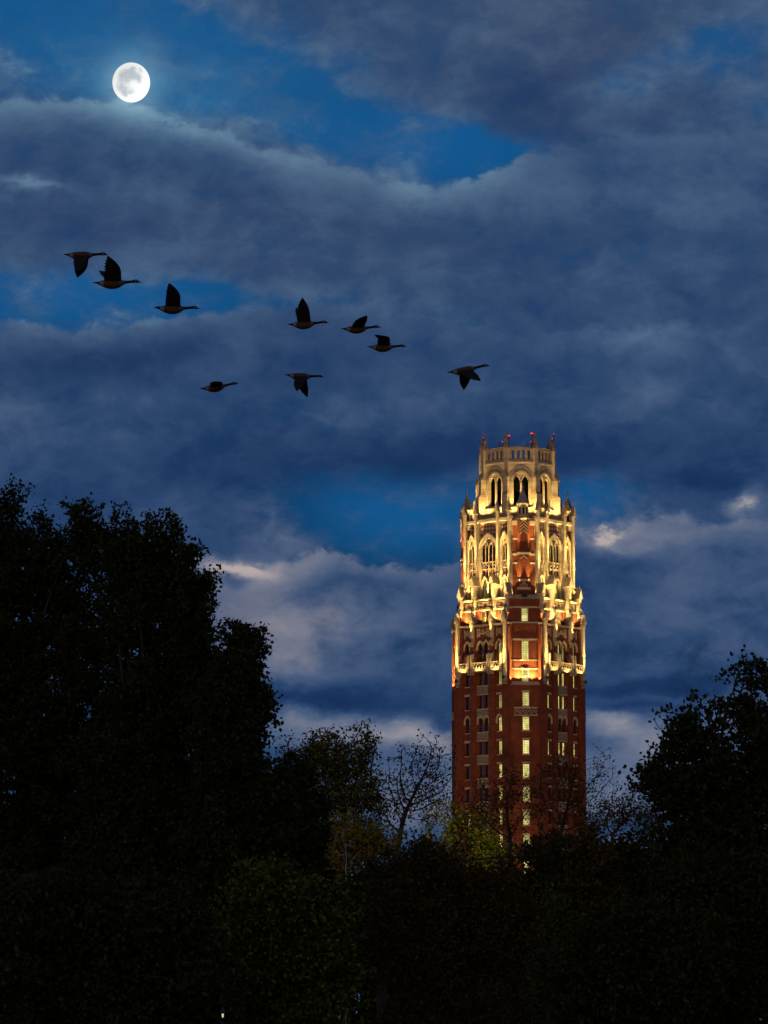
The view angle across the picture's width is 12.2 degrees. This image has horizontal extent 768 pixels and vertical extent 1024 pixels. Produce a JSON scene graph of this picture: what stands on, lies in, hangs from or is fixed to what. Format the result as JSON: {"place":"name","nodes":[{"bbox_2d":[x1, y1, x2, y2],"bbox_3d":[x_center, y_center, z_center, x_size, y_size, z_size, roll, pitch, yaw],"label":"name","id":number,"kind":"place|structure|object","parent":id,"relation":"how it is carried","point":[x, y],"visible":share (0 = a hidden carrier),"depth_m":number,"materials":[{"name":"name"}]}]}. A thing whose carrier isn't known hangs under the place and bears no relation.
{"place":"outdoors","nodes":[
{"label":"outdoors","id":0,"kind":"place"},
{"bbox_2d":[64,251,107,277],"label":"goose","id":1,"kind":"object","parent":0,"point":[80,262],"visible":1,"depth_m":84.68,"materials":[{"name":"brown"}]},
{"bbox_2d":[93,256,140,288],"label":"goose","id":2,"kind":"object","parent":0,"point":[111,274],"visible":1,"depth_m":81.48,"materials":[{"name":"brown"}]},
{"bbox_2d":[112,62,149,101],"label":"moon","id":3,"kind":"object","parent":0,"point":[130,81],"visible":1,"depth_m":8880.56,"materials":[{"name":"white"}]},
{"bbox_2d":[154,283,199,313],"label":"goose","id":4,"kind":"object","parent":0,"point":[172,304],"visible":1,"depth_m":83.45,"materials":[{"name":"brown"}]},
{"bbox_2d":[200,381,238,391],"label":"goose","id":5,"kind":"object","parent":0,"point":[215,386],"visible":1,"depth_m":93.36,"materials":[{"name":"brown"}]},
{"bbox_2d":[285,373,322,396],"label":"goose","id":6,"kind":"object","parent":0,"point":[300,382],"visible":1,"depth_m":91.39,"materials":[{"name":"brown"}]},
{"bbox_2d":[287,298,328,328],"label":"goose","id":7,"kind":"object","parent":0,"point":[302,315],"visible":1,"depth_m":89.51,"materials":[{"name":"brown"}]},
{"bbox_2d":[341,315,380,333],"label":"goose","id":8,"kind":"object","parent":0,"point":[358,326],"visible":1,"depth_m":91.54,"materials":[{"name":"brown"}]},
{"bbox_2d":[0,0,767,1018],"label":"sky","id":9,"kind":"structure","parent":0,"point":[568,199],"materials":[{"name":"blue"}]},
{"bbox_2d":[367,335,406,351],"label":"goose","id":10,"kind":"object","parent":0,"point":[383,344],"visible":1,"depth_m":91.48,"materials":[{"name":"brown"}]},
{"bbox_2d":[447,364,489,389],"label":"goose","id":11,"kind":"object","parent":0,"point":[466,374],"visible":1,"depth_m":88.37,"materials":[{"name":"brown"}]},
{"bbox_3d":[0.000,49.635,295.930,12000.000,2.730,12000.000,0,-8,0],"label":"ground","id":12,"kind":"structure","parent":0,"visible":0},
{"bbox_2d":[0,473,188,1023],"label":"broadleaf tree","id":13,"kind":"object","parent":12,"relation":"on","point":[40,588],"visible":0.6,"depth_m":115.07,"materials":[{"name":"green plant"}]},
{"bbox_2d":[0,852,251,1023],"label":"broadleaf tree","id":14,"kind":"object","parent":12,"relation":"on","point":[125,942],"visible":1,"depth_m":94.18,"materials":[{"name":"green plant"}]},
{"bbox_2d":[46,507,230,998],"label":"broadleaf tree","id":15,"kind":"object","parent":12,"relation":"on","point":[146,772],"visible":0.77,"depth_m":109.64,"materials":[{"name":"green plant"}]},
{"bbox_2d":[220,1007,225,1023],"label":"street lamp","id":16,"kind":"object","parent":12,"relation":"on","point":[222,1011],"visible":1,"depth_m":87.12,"materials":[{"name":"black"}]},
{"bbox_2d":[163,617,324,1023],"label":"broadleaf tree","id":17,"kind":"object","parent":12,"relation":"on","point":[246,807],"visible":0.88,"depth_m":106.24,"materials":[{"name":"green plant"}]},
{"bbox_2d":[199,849,377,1023],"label":"broadleaf tree","id":18,"kind":"object","parent":12,"relation":"on","point":[287,958],"visible":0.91,"depth_m":100.56,"materials":[{"name":"green plant"}]},
{"bbox_2d":[270,745,345,1007],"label":"broadleaf tree","id":19,"kind":"object","parent":12,"relation":"on","point":[300,769],"visible":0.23,"depth_m":124.56,"materials":[{"name":"green plant"}]},
{"bbox_2d":[275,718,394,1023],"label":"sparse tree","id":20,"kind":"object","parent":12,"relation":"on","point":[339,763],"visible":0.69,"depth_m":179.57,"materials":[{"name":"green plant"}]},
{"bbox_2d":[322,815,368,1023],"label":"tree","id":21,"kind":"object","parent":12,"relation":"on","point":[342,838],"visible":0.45,"depth_m":151.51,"materials":[{"name":"green plant"}]},
{"bbox_2d":[307,805,415,1020],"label":"broadleaf tree","id":22,"kind":"object","parent":12,"relation":"on","point":[377,839],"visible":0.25,"depth_m":163.96,"materials":[{"name":"green plant"}]},
{"bbox_2d":[320,872,442,1023],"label":"tree","id":23,"kind":"object","parent":12,"relation":"on","point":[364,1013],"visible":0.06,"depth_m":221.60,"materials":[{"name":"green plant"}]},
{"bbox_2d":[362,728,464,1010],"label":"bare tree","id":24,"kind":"object","parent":12,"relation":"on","point":[410,803],"visible":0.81,"depth_m":204.77,"materials":[{"name":"brown plant"}]},
{"bbox_2d":[315,828,583,1021],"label":"broadleaf tree","id":25,"kind":"object","parent":12,"relation":"on","point":[372,868],"visible":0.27,"depth_m":148.88,"materials":[{"name":"green plant"}]},
{"bbox_2d":[406,850,494,1023],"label":"tree","id":26,"kind":"object","parent":12,"relation":"on","point":[457,923],"visible":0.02,"depth_m":237.22,"materials":[{"name":"green plant"}]},
{"bbox_2d":[342,823,565,1023],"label":"broadleaf tree","id":27,"kind":"object","parent":12,"relation":"on","point":[492,905],"visible":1,"depth_m":116.62,"materials":[{"name":"green plant"}]},
{"bbox_2d":[407,792,520,871],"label":"broadleaf tree","id":28,"kind":"object","parent":12,"relation":"on","point":[486,849],"visible":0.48,"depth_m":463.88,"materials":[{"name":"green plant"}]},
{"bbox_2d":[459,825,516,870],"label":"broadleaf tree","id":29,"kind":"object","parent":12,"relation":"on","point":[495,845],"visible":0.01,"depth_m":472.70,"materials":[{"name":"green plant"}]},
{"bbox_2d":[447,741,546,860],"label":"sparse tree","id":30,"kind":"object","parent":12,"relation":"on","point":[507,824],"visible":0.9,"depth_m":249.48,"materials":[{"name":"brown plant"}]},
{"bbox_2d":[450,430,586,873],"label":"bell tower","id":31,"kind":"structure","parent":12,"relation":"on","point":[517,626],"depth_m":507.89,"materials":[{"name":"brick"}]},
{"bbox_2d":[463,641,469,654],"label":"arched window","id":32,"kind":"structure","parent":31,"relation":"in","point":[468,647],"depth_m":509.84,"materials":[{"name":"grey"}]},
{"bbox_2d":[464,673,469,687],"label":"window","id":33,"kind":"structure","parent":31,"relation":"in","point":[468,677],"depth_m":509.21,"materials":[{"name":"grey glass"}]},
{"bbox_2d":[464,695,469,710],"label":"window","id":34,"kind":"structure","parent":31,"relation":"in","point":[468,696],"depth_m":508.72,"materials":[{"name":"grey glass"}]},
{"bbox_2d":[464,716,469,733],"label":"arched window","id":35,"kind":"structure","parent":31,"relation":"in","point":[468,722],"depth_m":508.22,"materials":[{"name":"grey glass"}]},
{"bbox_2d":[465,741,469,756],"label":"window","id":36,"kind":"structure","parent":31,"relation":"in","point":[468,742],"depth_m":507.85,"materials":[{"name":"grey glass"}]},
{"bbox_2d":[465,764,469,780],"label":"window","id":37,"kind":"structure","parent":31,"relation":"in","point":[468,768],"depth_m":507.35,"materials":[{"name":"grey glass"}]},
{"bbox_2d":[465,787,469,803],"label":"window","id":38,"kind":"structure","parent":31,"relation":"in","point":[468,792],"depth_m":506.92,"materials":[{"name":"grey glass"}]},
{"bbox_2d":[468,579,470,599],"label":"arched window","id":39,"kind":"structure","parent":31,"relation":"in","point":[469,587],"depth_m":512.08,"materials":[{"name":"yellow stone"}]},
{"bbox_2d":[476,640,482,663],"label":"arched window","id":40,"kind":"structure","parent":31,"relation":"in","point":[481,646],"depth_m":508.22,"materials":[{"name":"grey"}]},
{"bbox_2d":[477,715,483,731],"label":"arched window","id":41,"kind":"structure","parent":31,"relation":"in","point":[481,721],"depth_m":506.73,"materials":[{"name":"grey glass"}]},
{"bbox_2d":[480,673,482,684],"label":"window","id":42,"kind":"structure","parent":31,"relation":"in","point":[481,674],"depth_m":507.73,"materials":[{"name":"grey glass"}]},
{"bbox_2d":[480,696,482,708],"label":"window","id":43,"kind":"structure","parent":31,"relation":"in","point":[481,697],"depth_m":507.23,"materials":[{"name":"grey glass"}]},
{"bbox_2d":[480,742,482,754],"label":"window","id":44,"kind":"structure","parent":31,"relation":"in","point":[481,744],"depth_m":506.36,"materials":[{"name":"grey glass"}]},
{"bbox_2d":[480,766,482,777],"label":"window","id":45,"kind":"structure","parent":31,"relation":"in","point":[481,767],"depth_m":505.87,"materials":[{"name":"grey glass"}]},
{"bbox_2d":[482,611,484,623],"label":"window","id":46,"kind":"structure","parent":31,"relation":"in","point":[483,612],"depth_m":509.34,"materials":[{"name":"yellow glass"}]},
{"bbox_2d":[481,576,488,598],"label":"arched window","id":47,"kind":"structure","parent":31,"relation":"in","point":[484,583],"depth_m":510.46,"materials":[{"name":"yellow"}]},
{"bbox_2d":[483,639,488,653],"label":"arched window","id":48,"kind":"structure","parent":31,"relation":"in","point":[487,645],"depth_m":507.60,"materials":[{"name":"grey"}]},
{"bbox_2d":[483,714,488,730],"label":"arched window","id":49,"kind":"structure","parent":31,"relation":"in","point":[487,720],"depth_m":505.99,"materials":[{"name":"grey glass"}]},
{"bbox_2d":[486,673,488,684],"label":"window","id":50,"kind":"structure","parent":31,"relation":"in","point":[487,675],"depth_m":507.04,"materials":[{"name":"grey glass"}]},
{"bbox_2d":[486,696,488,707],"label":"window","id":51,"kind":"structure","parent":31,"relation":"in","point":[487,697],"depth_m":506.61,"materials":[{"name":"grey glass"}]},
{"bbox_2d":[486,742,488,754],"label":"window","id":52,"kind":"structure","parent":31,"relation":"in","point":[487,743],"depth_m":505.62,"materials":[{"name":"grey glass"}]},
{"bbox_2d":[486,765,488,777],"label":"window","id":53,"kind":"structure","parent":31,"relation":"in","point":[487,766],"depth_m":505.13,"materials":[{"name":"grey glass"}]},
{"bbox_2d":[488,578,490,597],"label":"arched window","id":54,"kind":"structure","parent":31,"relation":"in","point":[489,585],"depth_m":509.71,"materials":[{"name":"grey"}]},
{"bbox_2d":[495,638,501,652],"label":"arched window","id":55,"kind":"structure","parent":31,"relation":"in","point":[500,644],"depth_m":505.99,"materials":[{"name":"grey"}]},
{"bbox_2d":[496,692,501,708],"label":"window","id":56,"kind":"structure","parent":31,"relation":"in","point":[500,696],"depth_m":505.01,"materials":[{"name":"yellow glass"}]},
{"bbox_2d":[496,713,501,731],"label":"arched window","id":57,"kind":"structure","parent":31,"relation":"in","point":[500,719],"depth_m":504.51,"materials":[{"name":"yellow glass"}]},
{"bbox_2d":[497,670,501,684],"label":"window","id":58,"kind":"structure","parent":31,"relation":"in","point":[500,674],"depth_m":505.50,"materials":[{"name":"yellow"}]},
{"bbox_2d":[497,739,501,754],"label":"window","id":59,"kind":"structure","parent":31,"relation":"in","point":[500,740],"depth_m":504.08,"materials":[{"name":"yellow glass"}]},
{"bbox_2d":[497,762,501,778],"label":"window","id":60,"kind":"structure","parent":31,"relation":"in","point":[500,766],"depth_m":503.59,"materials":[{"name":"yellow glass"}]},
{"bbox_2d":[501,574,507,596],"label":"arched window","id":61,"kind":"structure","parent":31,"relation":"in","point":[504,578],"depth_m":508.10,"materials":[{"name":"grey"}]},
{"bbox_2d":[521,668,528,681],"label":"window","id":62,"kind":"structure","parent":31,"relation":"in","point":[525,671],"depth_m":504.02,"materials":[{"name":"yellow glass"}]},
{"bbox_2d":[521,639,528,660],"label":"window","id":63,"kind":"structure","parent":31,"relation":"in","point":[524,642],"depth_m":504.51,"materials":[{"name":"yellow glass"}]},
{"bbox_2d":[521,607,528,621],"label":"window","id":64,"kind":"structure","parent":31,"relation":"in","point":[524,610],"depth_m":505.62,"materials":[{"name":"yellow glass"}]},
{"bbox_2d":[522,690,529,706],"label":"window","id":65,"kind":"structure","parent":31,"relation":"in","point":[525,693],"depth_m":503.16,"materials":[{"name":"yellow glass"}]},
{"bbox_2d":[522,715,529,730],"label":"window","id":66,"kind":"structure","parent":31,"relation":"in","point":[525,718],"depth_m":502.67,"materials":[{"name":"yellow glass"}]},
{"bbox_2d":[522,738,529,754],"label":"window","id":67,"kind":"structure","parent":31,"relation":"in","point":[525,741],"depth_m":502.18,"materials":[{"name":"yellow glass"}]},
{"bbox_2d":[522,762,529,778],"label":"window","id":68,"kind":"structure","parent":31,"relation":"in","point":[526,765],"depth_m":501.69,"materials":[{"name":"yellow glass"}]},
{"bbox_2d":[522,785,529,801],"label":"window","id":69,"kind":"structure","parent":31,"relation":"in","point":[525,787],"depth_m":501.20,"materials":[{"name":"yellow glass"}]},
{"bbox_2d":[522,809,529,825],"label":"window","id":70,"kind":"structure","parent":31,"relation":"in","point":[527,821],"depth_m":500.71,"materials":[{"name":"yellow glass"}]},
{"bbox_2d":[522,834,529,843],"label":"window","id":71,"kind":"structure","parent":31,"relation":"in","point":[527,836],"depth_m":500.34,"materials":[{"name":"yellow"}]},
{"bbox_2d":[540,574,544,596],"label":"arched window","id":72,"kind":"structure","parent":31,"relation":"in","point":[541,577],"depth_m":508.59,"materials":[{"name":"grey"}]},
{"bbox_2d":[547,639,551,651],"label":"arched window","id":73,"kind":"structure","parent":31,"relation":"in","point":[549,640],"depth_m":506.61,"materials":[{"name":"grey"}]},
{"bbox_2d":[548,714,552,731],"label":"arched window","id":74,"kind":"structure","parent":31,"relation":"in","point":[548,714],"depth_m":505.01,"materials":[{"name":"grey"}]},
{"bbox_2d":[555,577,560,599],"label":"arched window","id":75,"kind":"structure","parent":31,"relation":"in","point":[558,587],"depth_m":511.21,"materials":[{"name":"grey"}]},
{"bbox_2d":[558,715,562,731],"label":"arched window","id":76,"kind":"structure","parent":31,"relation":"in","point":[559,715],"depth_m":506.86,"materials":[{"name":"grey"}]},
{"bbox_2d":[562,641,566,663],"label":"arched window","id":77,"kind":"structure","parent":31,"relation":"in","point":[563,642],"depth_m":509.09,"materials":[{"name":"grey"}]},
{"bbox_2d":[562,715,567,731],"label":"arched window","id":78,"kind":"structure","parent":31,"relation":"in","point":[564,716],"depth_m":507.60,"materials":[{"name":"grey glass"}]},
{"bbox_2d":[573,695,576,711],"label":"window","id":79,"kind":"structure","parent":31,"relation":"in","point":[574,696],"depth_m":509.84,"materials":[{"name":"yellow"}]},
{"bbox_2d":[573,716,577,734],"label":"arched window","id":80,"kind":"structure","parent":31,"relation":"in","point":[574,717],"depth_m":509.34,"materials":[{"name":"grey"}]},
{"bbox_2d":[573,741,577,757],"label":"window","id":81,"kind":"structure","parent":31,"relation":"in","point":[574,743],"depth_m":508.97,"materials":[{"name":"yellow glass"}]},
{"bbox_2d":[519,743,622,849],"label":"sparse tree","id":82,"kind":"object","parent":12,"relation":"on","point":[566,809],"visible":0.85,"depth_m":244.51,"materials":[{"name":"brown plant"}]},
{"bbox_2d":[501,813,657,947],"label":"broadleaf tree","id":83,"kind":"object","parent":12,"relation":"on","point":[575,888],"visible":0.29,"depth_m":168.52,"materials":[{"name":"green plant"}]},
{"bbox_2d":[572,831,608,892],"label":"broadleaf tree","id":84,"kind":"object","parent":12,"relation":"on","point":[588,891],"depth_m":228.36,"materials":[{"name":"green plant"}]},
{"bbox_2d":[589,783,665,843],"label":"sparse tree","id":85,"kind":"object","parent":12,"relation":"on","point":[625,819],"visible":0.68,"depth_m":234.33,"materials":[{"name":"brown plant"}]},
{"bbox_2d":[593,821,666,919],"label":"broadleaf tree","id":86,"kind":"object","parent":12,"relation":"on","point":[628,854],"visible":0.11,"depth_m":148.60,"materials":[{"name":"green plant"}]},
{"bbox_2d":[524,882,743,1023],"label":"broadleaf tree","id":87,"kind":"object","parent":12,"relation":"on","point":[643,966],"visible":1,"depth_m":96.43,"materials":[{"name":"green plant"}]},
{"bbox_2d":[618,644,767,1022],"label":"broadleaf tree","id":88,"kind":"object","parent":12,"relation":"on","point":[715,796],"visible":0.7,"depth_m":103.41,"materials":[{"name":"green plant"}]},
{"bbox_2d":[634,833,767,1023],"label":"broadleaf tree","id":89,"kind":"object","parent":12,"relation":"on","point":[716,887],"visible":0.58,"depth_m":98.58,"materials":[{"name":"green plant"}]},
{"bbox_2d":[638,841,767,1023],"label":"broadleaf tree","id":90,"kind":"object","parent":12,"relation":"on","point":[759,1006],"depth_m":196.63,"materials":[{"name":"green plant"}]}
]}

